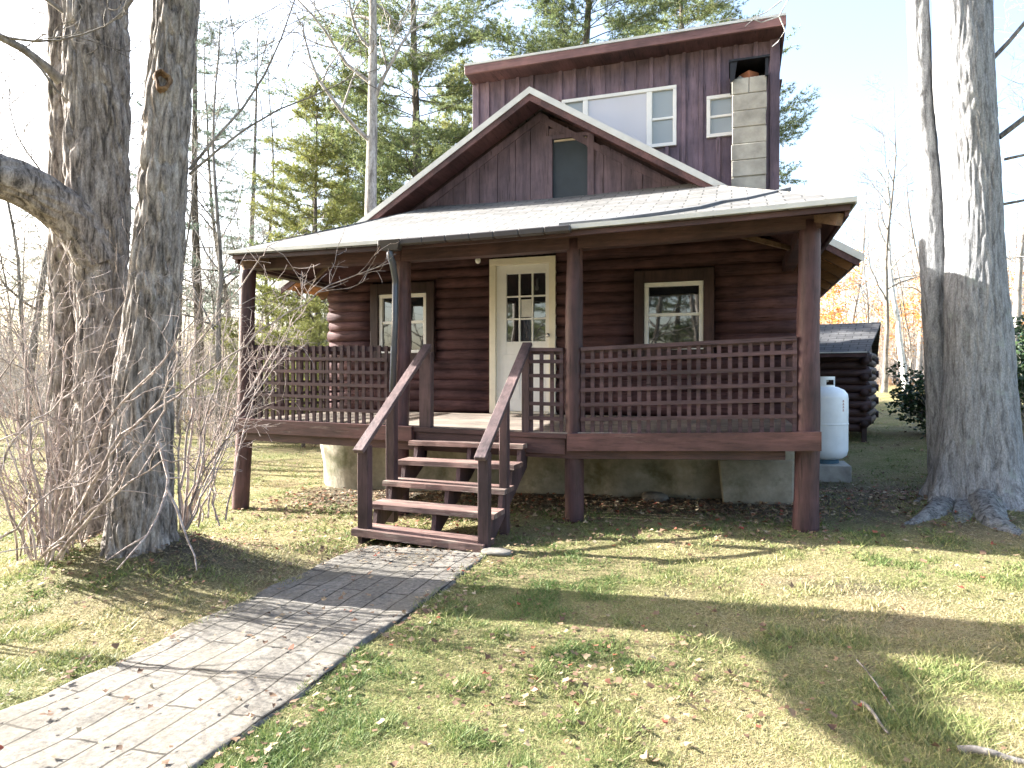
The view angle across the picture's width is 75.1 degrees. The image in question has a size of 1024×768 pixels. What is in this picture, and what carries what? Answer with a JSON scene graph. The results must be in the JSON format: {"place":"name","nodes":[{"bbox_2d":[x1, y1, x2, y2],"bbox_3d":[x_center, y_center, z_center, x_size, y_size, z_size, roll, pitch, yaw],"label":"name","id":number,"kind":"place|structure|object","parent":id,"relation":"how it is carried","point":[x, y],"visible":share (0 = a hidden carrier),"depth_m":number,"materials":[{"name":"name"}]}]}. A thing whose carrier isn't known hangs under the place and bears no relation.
{"place":"outdoors","nodes":[
{"label":"outdoors","id":0,"kind":"place"},
{"bbox_2d":[0,545,487,767],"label":"path","id":1,"kind":"structure","parent":0,"point":[193,666],"depth_m":3.25,"materials":[{"name":"stone"}]},
{"bbox_2d":[0,376,1023,767],"bbox_3d":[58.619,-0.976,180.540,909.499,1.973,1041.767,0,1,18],"label":"ground","id":2,"kind":"structure","parent":0,"point":[876,430],"depth_m":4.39,"materials":[{"name":"plant"}]},
{"bbox_2d":[0,274,40,414],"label":"bare sapling","id":3,"kind":"object","parent":2,"relation":"on","point":[12,324],"visible":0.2,"depth_m":28.53,"materials":[{"name":"grey plant"}]},
{"bbox_2d":[0,245,46,391],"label":"bare sapling","id":4,"kind":"object","parent":2,"relation":"on","point":[17,317],"visible":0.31,"depth_m":27.41,"materials":[{"name":"grey plant"}]},
{"bbox_2d":[0,9,47,317],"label":"bare tree","id":5,"kind":"object","parent":2,"relation":"on","point":[2,99],"visible":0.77,"depth_m":13.82,"materials":[{"name":"grey plant"}]},
{"bbox_2d":[0,104,47,376],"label":"bare sapling","id":6,"kind":"object","parent":2,"relation":"on","point":[41,142],"visible":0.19,"depth_m":22.04,"materials":[{"name":"grey plant"}]},
{"bbox_2d":[0,214,47,399],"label":"bare sapling","id":7,"kind":"object","parent":2,"relation":"on","point":[27,277],"visible":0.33,"depth_m":27.92,"materials":[{"name":"grey plant"}]},
{"bbox_2d":[0,279,47,418],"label":"bare bush","id":8,"kind":"object","parent":2,"relation":"on","point":[17,358],"visible":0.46,"depth_m":17.86,"materials":[{"name":"plant"}]},
{"bbox_2d":[0,150,47,335],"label":"bare sapling","id":9,"kind":"object","parent":2,"relation":"on","point":[35,242],"visible":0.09,"depth_m":25.05,"materials":[{"name":"grey plant"}]},
{"bbox_2d":[0,344,48,445],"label":"bare bush","id":10,"kind":"object","parent":2,"relation":"on","point":[35,412],"visible":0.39,"depth_m":15.98,"materials":[{"name":"plant"}]},
{"bbox_2d":[0,209,48,391],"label":"spruce tree","id":11,"kind":"object","parent":2,"relation":"on","point":[9,278],"visible":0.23,"depth_m":51.71,"materials":[{"name":"green plant"}]},
{"bbox_2d":[0,199,48,414],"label":"bare sapling","id":12,"kind":"object","parent":2,"relation":"on","point":[9,304],"visible":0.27,"depth_m":25.25,"materials":[{"name":"grey plant"}]},
{"bbox_2d":[0,202,48,370],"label":"bare sapling","id":13,"kind":"object","parent":2,"relation":"on","point":[28,261],"visible":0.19,"depth_m":23.86,"materials":[{"name":"grey plant"}]},
{"bbox_2d":[0,310,48,429],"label":"bare bush","id":14,"kind":"object","parent":2,"relation":"on","point":[15,382],"visible":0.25,"depth_m":21.22,"materials":[{"name":"plant"}]},
{"bbox_2d":[0,74,48,369],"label":"bare sapling","id":15,"kind":"object","parent":2,"relation":"on","point":[32,231],"visible":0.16,"depth_m":23.38,"materials":[{"name":"grey plant"}]},
{"bbox_2d":[0,294,48,422],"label":"bare bush","id":16,"kind":"object","parent":2,"relation":"on","point":[36,367],"visible":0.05,"depth_m":23.44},
{"bbox_2d":[0,274,123,579],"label":"bare shrub","id":17,"kind":"object","parent":2,"relation":"on","point":[13,502],"visible":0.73,"depth_m":4.86,"materials":[{"name":"grey plant"}]},
{"bbox_2d":[0,41,130,434],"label":"bare sapling","id":18,"kind":"object","parent":2,"relation":"on","point":[18,280],"visible":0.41,"depth_m":17.92,"materials":[{"name":"grey plant"}]},
{"bbox_2d":[1,190,136,357],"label":"bare sapling","id":19,"kind":"object","parent":2,"relation":"on","point":[37,281],"visible":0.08,"depth_m":18.48,"materials":[{"name":"grey plant"}]},
{"bbox_2d":[0,0,146,549],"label":"maple tree","id":20,"kind":"object","parent":2,"relation":"on","point":[78,187],"visible":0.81,"depth_m":5.32,"materials":[{"name":"grey plant"}]},
{"bbox_2d":[0,328,146,552],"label":"bare shrub","id":21,"kind":"object","parent":2,"relation":"on","point":[88,382],"visible":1,"depth_m":3.78,"materials":[{"name":"grey plant"}]},
{"bbox_2d":[0,0,149,433],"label":"bare tree","id":22,"kind":"object","parent":2,"relation":"on","point":[34,345],"visible":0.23,"depth_m":19.23,"materials":[{"name":"grey plant"}]},
{"bbox_2d":[1,0,148,239],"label":"bare tree","id":23,"kind":"object","parent":2,"relation":"on","point":[131,81],"visible":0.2,"depth_m":28.68,"materials":[{"name":"grey plant"}]},
{"bbox_2d":[130,81,229,365],"bbox_3d":[-9.460,-2.981,17.389,4.160,9.380,3.924,0,1,-35],"label":"bare sapling","id":24,"kind":"object","parent":2,"relation":"on","point":[133,124],"visible":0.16,"depth_m":17.76,"materials":[{"name":"grey plant"}]},
{"bbox_2d":[0,215,400,564],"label":"bare shrub","id":25,"kind":"object","parent":2,"relation":"on","point":[54,527],"visible":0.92,"depth_m":4.50,"materials":[{"name":"grey plant"}]},
{"bbox_2d":[176,252,224,404],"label":"bare sapling","id":26,"kind":"object","parent":2,"relation":"on","point":[193,314],"visible":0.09,"depth_m":29.58,"materials":[{"name":"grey plant"}]},
{"bbox_2d":[174,310,236,420],"bbox_3d":[-12.319,-0.881,25.318,5.587,4.640,5.625,0,1,43],"label":"bare bush","id":27,"kind":"object","parent":2,"relation":"on","point":[190,375],"visible":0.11,"depth_m":25.17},
{"bbox_2d":[132,1,280,416],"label":"bare tree","id":28,"kind":"object","parent":2,"relation":"on","point":[211,196],"visible":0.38,"depth_m":25.99,"materials":[{"name":"grey plant"}]},
{"bbox_2d":[130,8,286,420],"bbox_3d":[-12.208,-8.487,25.238,6.989,20.187,7.678,0,1,-44],"label":"spruce tree","id":29,"kind":"object","parent":2,"relation":"on","point":[191,149],"visible":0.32,"depth_m":24.64,"materials":[{"name":"green plant"}]},
{"bbox_2d":[176,205,242,416],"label":"bare sapling","id":30,"kind":"object","parent":2,"relation":"on","point":[216,278],"visible":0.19,"depth_m":27.88,"materials":[{"name":"grey plant"}]},
{"bbox_2d":[129,0,292,440],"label":"bare tree","id":31,"kind":"object","parent":2,"relation":"on","point":[219,268],"visible":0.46,"depth_m":17.16,"materials":[{"name":"grey plant"}]},
{"bbox_2d":[133,42,290,433],"bbox_3d":[-9.397,-4.252,19.050,6.546,11.862,6.185,0,1,-27],"label":"bare sapling","id":32,"kind":"object","parent":2,"relation":"on","point":[180,343],"visible":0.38,"depth_m":19.84,"materials":[{"name":"grey plant"}]},
{"bbox_2d":[174,178,262,383],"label":"bare sapling","id":33,"kind":"object","parent":2,"relation":"on","point":[208,228],"visible":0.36,"depth_m":25.52,"materials":[{"name":"grey plant"}]},
{"bbox_2d":[184,312,270,422],"bbox_3d":[-9.252,-0.545,22.347,3.556,4.002,3.761,0,1,-33],"label":"bare bush","id":34,"kind":"object","parent":2,"relation":"on","point":[223,371],"visible":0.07,"depth_m":22.11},
{"bbox_2d":[174,285,289,436],"bbox_3d":[-8.434,-0.828,19.139,5.625,4.641,5.587,0,1,-5],"label":"bare bush","id":35,"kind":"object","parent":2,"relation":"on","point":[208,366],"visible":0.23,"depth_m":19.00,"materials":[{"name":"plant"}]},
{"bbox_2d":[174,327,309,448],"bbox_3d":[-6.759,-0.002,15.280,4.148,3.064,3.145,0,1,-24],"label":"bare bush","id":36,"kind":"object","parent":2,"relation":"on","point":[220,403],"visible":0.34,"depth_m":15.31,"materials":[{"name":"plant"}]},
{"bbox_2d":[173,253,312,529],"bbox_3d":[-2.353,0.059,5.562,1.187,2.341,1.353,0,1,0],"label":"bare shrub","id":37,"kind":"object","parent":2,"relation":"on","point":[186,520],"visible":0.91,"depth_m":5.55,"materials":[{"name":"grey plant"}]},
{"bbox_2d":[174,308,311,527],"bbox_3d":[-2.516,0.300,6.154,1.279,1.986,1.332,0,1,-29],"label":"bare shrub","id":38,"kind":"object","parent":2,"relation":"on","point":[219,426],"visible":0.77,"depth_m":6.06,"materials":[{"name":"grey plant"}]},
{"bbox_2d":[183,146,304,367],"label":"bare sapling","id":39,"kind":"object","parent":2,"relation":"on","point":[234,230],"visible":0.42,"depth_m":25.56,"materials":[{"name":"grey plant"}]},
{"bbox_2d":[175,269,328,424],"bbox_3d":[-6.514,-0.824,17.936,5.625,4.641,5.587,0,1,29],"label":"bare bush","id":40,"kind":"object","parent":2,"relation":"on","point":[238,348],"visible":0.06,"depth_m":17.69,"materials":[{"name":"plant"}]},
{"bbox_2d":[182,12,326,324],"bbox_3d":[-13.224,-8.555,32.378,6.989,20.187,7.678,0,1,22],"label":"spruce tree","id":41,"kind":"object","parent":2,"relation":"on","point":[253,230],"visible":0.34,"depth_m":32.95,"materials":[{"name":"green plant"}]},
{"bbox_2d":[99,0,424,559],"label":"maple tree","id":42,"kind":"object","parent":2,"relation":"on","point":[159,246],"visible":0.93,"depth_m":4.89,"materials":[{"name":"grey plant"}]},
{"bbox_2d":[228,182,303,414],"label":"bare sapling","id":43,"kind":"object","parent":2,"relation":"on","point":[270,241],"visible":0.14,"depth_m":23.35,"materials":[{"name":"grey plant"}]},
{"bbox_2d":[225,195,308,346],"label":"bare sapling","id":44,"kind":"object","parent":2,"relation":"on","point":[256,241],"visible":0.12,"depth_m":28.63,"materials":[{"name":"grey plant"}]},
{"bbox_2d":[175,79,378,404],"bbox_3d":[-5.388,-3.666,18.987,7.296,10.658,6.586,0,1,3],"label":"pine tree","id":45,"kind":"object","parent":2,"relation":"on","point":[313,159],"visible":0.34,"depth_m":18.82,"materials":[{"name":"green plant"}]},
{"bbox_2d":[200,3,365,416],"bbox_3d":[-7.141,-5.224,20.918,4.972,13.744,4.126,0,1,-39],"label":"bare tree","id":46,"kind":"object","parent":2,"relation":"on","point":[273,171],"visible":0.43,"depth_m":20.66,"materials":[{"name":"grey plant"}]},
{"bbox_2d":[263,297,328,446],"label":"pine tree","id":47,"kind":"object","parent":2,"relation":"on","point":[313,325],"visible":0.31,"depth_m":15.58,"materials":[{"name":"green plant"}]},
{"bbox_2d":[253,66,347,312],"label":"bare tree","id":48,"kind":"object","parent":2,"relation":"on","point":[297,127],"visible":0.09,"depth_m":30.78,"materials":[{"name":"grey plant"}]},
{"bbox_2d":[275,64,410,365],"bbox_3d":[-4.792,-5.017,24.996,8.232,13.323,9.119,0,1,1],"label":"pine tree","id":49,"kind":"object","parent":2,"relation":"on","point":[356,178],"visible":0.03,"depth_m":23.82,"materials":[{"name":"green plant"}]},
{"bbox_2d":[267,0,443,214],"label":"bare tree","id":50,"kind":"object","parent":2,"relation":"on","point":[370,137],"visible":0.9,"depth_m":14.91,"materials":[{"name":"grey plant"}]},
{"bbox_2d":[248,0,521,245],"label":"pine tree","id":51,"kind":"object","parent":2,"relation":"on","point":[424,135],"visible":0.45,"depth_m":21.30,"materials":[{"name":"green plant"}]},
{"bbox_2d":[403,52,476,179],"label":"pine tree","id":52,"kind":"object","parent":2,"relation":"on","point":[444,123],"visible":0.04,"depth_m":27.44,"materials":[{"name":"green plant"}]},
{"bbox_2d":[481,547,512,555],"bbox_3d":[-0.117,1.366,5.425,0.265,0.049,0.176,0,1,18],"label":"stepping stone","id":53,"kind":"object","parent":2,"relation":"on","point":[493,551],"visible":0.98,"depth_m":5.37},
{"bbox_2d":[0,165,1023,416],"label":"woods","id":54,"kind":"object","parent":2,"relation":"on","point":[820,305],"visible":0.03,"depth_m":55.65,"materials":[{"name":"orange plant"}]},
{"bbox_2d":[0,391,1023,767],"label":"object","id":55,"kind":"object","parent":2,"relation":"on","point":[586,655],"depth_m":4.92,"materials":[{"name":"plant"}]},
{"bbox_2d":[227,12,863,552],"bbox_3d":[0.920,-1.348,10.470,7.524,6.210,10.319,0,1,18],"label":"log cabin","id":56,"kind":"object","parent":2,"relation":"on","point":[617,268],"visible":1,"depth_m":7.98,"materials":[{"name":"brown wood"}]},
{"bbox_2d":[370,281,436,361],"bbox_3d":[-1.542,-0.869,9.463,1.003,1.119,0.125,0,1,18],"label":"window","id":57,"kind":"structure","parent":56,"relation":"in","point":[423,329],"depth_m":9.42,"materials":[{"name":"white paint"}]},
{"bbox_2d":[489,255,556,413],"bbox_3d":[0.144,-0.645,8.913,0.921,2.080,0.155,0,1,18],"label":"door","id":58,"kind":"structure","parent":56,"relation":"in","point":[522,290],"depth_m":8.94,"materials":[{"name":"white paint"}]},
{"bbox_2d":[562,85,676,147],"bbox_3d":[1.419,-3.501,8.927,1.533,0.783,0.080,0,1,18],"label":"window","id":59,"kind":"structure","parent":56,"relation":"in","point":[648,116],"depth_m":8.82,"materials":[{"name":"glass"}]},
{"bbox_2d":[634,267,713,359],"bbox_3d":[2.011,-0.858,8.288,0.966,1.119,0.125,0,1,18],"label":"window","id":60,"kind":"structure","parent":56,"relation":"in","point":[676,305],"depth_m":8.28,"materials":[{"name":"white paint"}]},
{"bbox_2d":[707,93,731,138],"bbox_3d":[2.673,-3.422,8.513,0.355,0.533,0.080,0,1,18],"label":"window","id":61,"kind":"structure","parent":56,"relation":"in","point":[719,107],"depth_m":8.51,"materials":[{"name":"glass"}]},
{"bbox_2d":[428,0,697,162],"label":"pine tree","id":62,"kind":"object","parent":2,"relation":"on","point":[564,35],"visible":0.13,"depth_m":19.87,"materials":[{"name":"green plant"}]},
{"bbox_2d":[641,491,668,501],"bbox_3d":[1.664,1.329,7.734,0.316,0.144,0.252,0,1,18],"label":"leaf rock","id":63,"kind":"object","parent":2,"relation":"on","point":[653,495],"visible":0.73,"depth_m":7.64,"materials":[{"name":"stone"}]},
{"bbox_2d":[596,0,819,187],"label":"pine tree","id":64,"kind":"object","parent":2,"relation":"on","point":[704,10],"visible":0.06,"depth_m":25.80,"materials":[{"name":"green plant"}]},
{"bbox_2d":[718,459,793,503],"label":"stone slab","id":65,"kind":"structure","parent":2,"relation":"on","point":[756,481],"depth_m":7.33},
{"bbox_2d":[786,170,843,313],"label":"bare tree","id":66,"kind":"object","parent":2,"relation":"on","point":[825,194],"visible":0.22,"depth_m":60.08,"materials":[{"name":"grey plant"}]},
{"bbox_2d":[819,461,851,482],"bbox_3d":[4.767,1.398,10.175,0.660,0.399,0.660,0,1,18],"label":"concrete block","id":67,"kind":"object","parent":2,"relation":"on","point":[841,471],"depth_m":9.83,"materials":[{"name":"concrete"}]},
{"bbox_2d":[820,377,848,463],"bbox_3d":[4.708,0.511,10.260,0.740,1.369,0.876,0,1,-36],"label":"propane tank","id":68,"kind":"object","parent":67,"relation":"on","point":[834,425],"visible":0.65,"depth_m":9.87,"materials":[{"name":"metal"}]},
{"bbox_2d":[820,282,850,323],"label":"beech tree","id":69,"kind":"object","parent":2,"relation":"on","point":[832,320],"visible":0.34,"depth_m":39.50,"materials":[{"name":"orange plant"}]},
{"bbox_2d":[820,271,859,323],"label":"bare sapling","id":70,"kind":"object","parent":2,"relation":"on","point":[839,305],"visible":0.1,"depth_m":42.18,"materials":[{"name":"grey plant"}]},
{"bbox_2d":[820,322,880,441],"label":"log shed","id":71,"kind":"structure","parent":2,"relation":"on","point":[849,359],"depth_m":13.57,"materials":[{"name":"wood"}]},
{"bbox_2d":[825,232,890,329],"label":"bare sapling","id":72,"kind":"object","parent":2,"relation":"on","point":[845,288],"visible":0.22,"depth_m":49.20,"materials":[{"name":"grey plant"}]},
{"bbox_2d":[826,167,899,323],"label":"bare tree","id":73,"kind":"object","parent":2,"relation":"on","point":[866,294],"visible":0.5,"depth_m":40.25,"materials":[{"name":"grey plant"}]},
{"bbox_2d":[842,279,884,340],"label":"bare sapling","id":74,"kind":"object","parent":2,"relation":"on","point":[860,305],"visible":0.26,"depth_m":57.43,"materials":[{"name":"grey plant"}]},
{"bbox_2d":[713,0,1023,534],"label":"maple tree","id":75,"kind":"object","parent":2,"relation":"on","point":[975,448],"visible":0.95,"depth_m":6.46,"materials":[{"name":"grey plant"}]},
{"bbox_2d":[833,244,906,351],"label":"beech tree","id":76,"kind":"object","parent":2,"relation":"on","point":[853,288],"visible":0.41,"depth_m":44.08,"materials":[{"name":"orange plant"}]},
{"bbox_2d":[836,156,908,323],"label":"bare tree","id":77,"kind":"object","parent":2,"relation":"on","point":[853,315],"visible":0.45,"depth_m":46.95,"materials":[{"name":"grey plant"}]},
{"bbox_2d":[860,700,889,733],"bbox_3d":[1.440,1.317,2.646,0.014,0.029,0.237,0,1,5],"label":"stick","id":78,"kind":"object","parent":2,"relation":"on","point":[866,705],"visible":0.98,"depth_m":2.64,"materials":[{"name":"wood"}]},
{"bbox_2d":[856,659,899,717],"bbox_3d":[1.593,1.315,2.909,0.007,0.023,0.538,0,1,11],"label":"stick","id":79,"kind":"object","parent":2,"relation":"on","point":[875,683],"visible":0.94,"depth_m":2.92,"materials":[{"name":"wood"}]},
{"bbox_2d":[842,74,919,392],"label":"bare tree","id":80,"kind":"object","parent":2,"relation":"on","point":[884,387],"visible":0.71,"depth_m":33.13,"materials":[{"name":"grey plant"}]},
{"bbox_2d":[854,258,907,377],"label":"bare sapling","id":81,"kind":"object","parent":2,"relation":"on","point":[881,308],"visible":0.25,"depth_m":47.81,"materials":[{"name":"grey plant"}]},
{"bbox_2d":[857,264,905,348],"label":"bare sapling","id":82,"kind":"object","parent":2,"relation":"on","point":[880,300],"visible":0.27,"depth_m":53.77,"materials":[{"name":"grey plant"}]},
{"bbox_2d":[849,184,921,380],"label":"bare sapling","id":83,"kind":"object","parent":2,"relation":"on","point":[909,335],"visible":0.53,"depth_m":42.17,"materials":[{"name":"grey plant"}]},
{"bbox_2d":[861,212,920,384],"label":"bare sapling","id":84,"kind":"object","parent":2,"relation":"on","point":[905,270],"visible":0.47,"depth_m":45.28,"materials":[{"name":"grey plant"}]},
{"bbox_2d":[842,84,940,390],"bbox_3d":[19.206,-7.191,33.944,5.998,15.790,5.098,0,1,27],"label":"birch tree","id":85,"kind":"object","parent":2,"relation":"on","point":[900,348],"visible":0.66,"depth_m":33.56,"materials":[{"name":"grey plant"}]},
{"bbox_2d":[861,224,922,364],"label":"bare sapling","id":86,"kind":"object","parent":2,"relation":"on","point":[894,357],"visible":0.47,"depth_m":42.95,"materials":[{"name":"grey plant"}]},
{"bbox_2d":[874,320,914,384],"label":"bare bush","id":87,"kind":"object","parent":2,"relation":"on","point":[888,362],"visible":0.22,"depth_m":45.83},
{"bbox_2d":[879,261,918,360],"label":"bare sapling","id":88,"kind":"object","parent":2,"relation":"on","point":[898,305],"visible":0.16,"depth_m":57.80,"materials":[{"name":"grey plant"}]},
{"bbox_2d":[879,287,920,382],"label":"beech tree","id":89,"kind":"object","parent":2,"relation":"on","point":[901,325],"visible":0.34,"depth_m":49.83,"materials":[{"name":"orange plant"}]},
{"bbox_2d":[865,124,938,294],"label":"bare tree","id":90,"kind":"object","parent":2,"relation":"on","point":[912,237],"visible":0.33,"depth_m":38.95,"materials":[{"name":"grey plant"}]},
{"bbox_2d":[881,330,922,382],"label":"bare bush","id":91,"kind":"object","parent":2,"relation":"on","point":[906,357],"visible":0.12,"depth_m":49.56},
{"bbox_2d":[889,267,919,376],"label":"bare sapling","id":92,"kind":"object","parent":2,"relation":"on","point":[908,314],"visible":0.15,"depth_m":60.93,"materials":[{"name":"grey plant"}]},
{"bbox_2d":[885,361,925,438],"bbox_3d":[9.198,0.278,14.110,2.429,1.811,2.658,0,1,18],"label":"evergreen shrub","id":93,"kind":"object","parent":2,"relation":"on","point":[907,395],"visible":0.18,"depth_m":14.26,"materials":[{"name":"green plant"}]},
{"bbox_2d":[867,125,944,384],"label":"bare tree","id":94,"kind":"object","parent":2,"relation":"on","point":[920,339],"visible":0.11,"depth_m":45.08,"materials":[{"name":"grey plant"}]},
{"bbox_2d":[892,243,920,359],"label":"bare sapling","id":95,"kind":"object","parent":2,"relation":"on","point":[910,282],"visible":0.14,"depth_m":54.56,"materials":[{"name":"grey plant"}]},
{"bbox_2d":[892,308,923,385],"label":"bare bush","id":96,"kind":"object","parent":2,"relation":"on","point":[915,354],"visible":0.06,"depth_m":22.08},
{"bbox_2d":[898,251,923,378],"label":"beech tree","id":97,"kind":"object","parent":2,"relation":"on","point":[915,322],"visible":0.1,"depth_m":47.78,"materials":[{"name":"orange plant"}]},
{"bbox_2d":[903,271,923,350],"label":"beech tree","id":98,"kind":"object","parent":2,"relation":"on","point":[919,321],"visible":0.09,"depth_m":40.83,"materials":[{"name":"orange plant"}]},
{"bbox_2d":[957,745,1023,764],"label":"stick","id":99,"kind":"object","parent":2,"relation":"on","point":[979,750],"visible":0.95,"depth_m":2.35,"materials":[{"name":"wood"}]},
{"bbox_2d":[994,0,1023,365],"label":"bare tree","id":100,"kind":"object","parent":2,"relation":"on","point":[1018,263],"visible":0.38,"depth_m":30.46,"materials":[{"name":"grey plant"}]},
{"bbox_2d":[998,45,1023,273],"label":"bare tree","id":101,"kind":"object","parent":2,"relation":"on","point":[1022,256],"visible":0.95,"depth_m":25.01,"materials":[{"name":"grey plant"}]},
{"bbox_2d":[1004,200,1023,331],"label":"bare sapling","id":102,"kind":"object","parent":2,"relation":"on","point":[1013,246],"visible":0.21,"depth_m":50.73,"materials":[{"name":"grey plant"}]},
{"bbox_2d":[1007,247,1023,324],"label":"beech tree","id":103,"kind":"object","parent":2,"relation":"on","point":[1014,284],"visible":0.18,"depth_m":44.73,"materials":[{"name":"orange plant"}]},
{"bbox_2d":[1013,314,1023,402],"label":"evergreen shrub","id":104,"kind":"object","parent":2,"relation":"on","point":[1020,327],"visible":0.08,"depth_m":16.19,"materials":[{"name":"green plant"}]},
{"bbox_2d":[1014,324,1023,440],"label":"evergreen shrub","id":105,"kind":"object","parent":2,"relation":"on","point":[1020,359],"visible":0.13,"depth_m":11.84,"materials":[{"name":"green plant"}]},
{"bbox_2d":[0,0,1023,376],"label":"sky","id":106,"kind":"structure","parent":0,"point":[845,43],"materials":[{"name":"white"}]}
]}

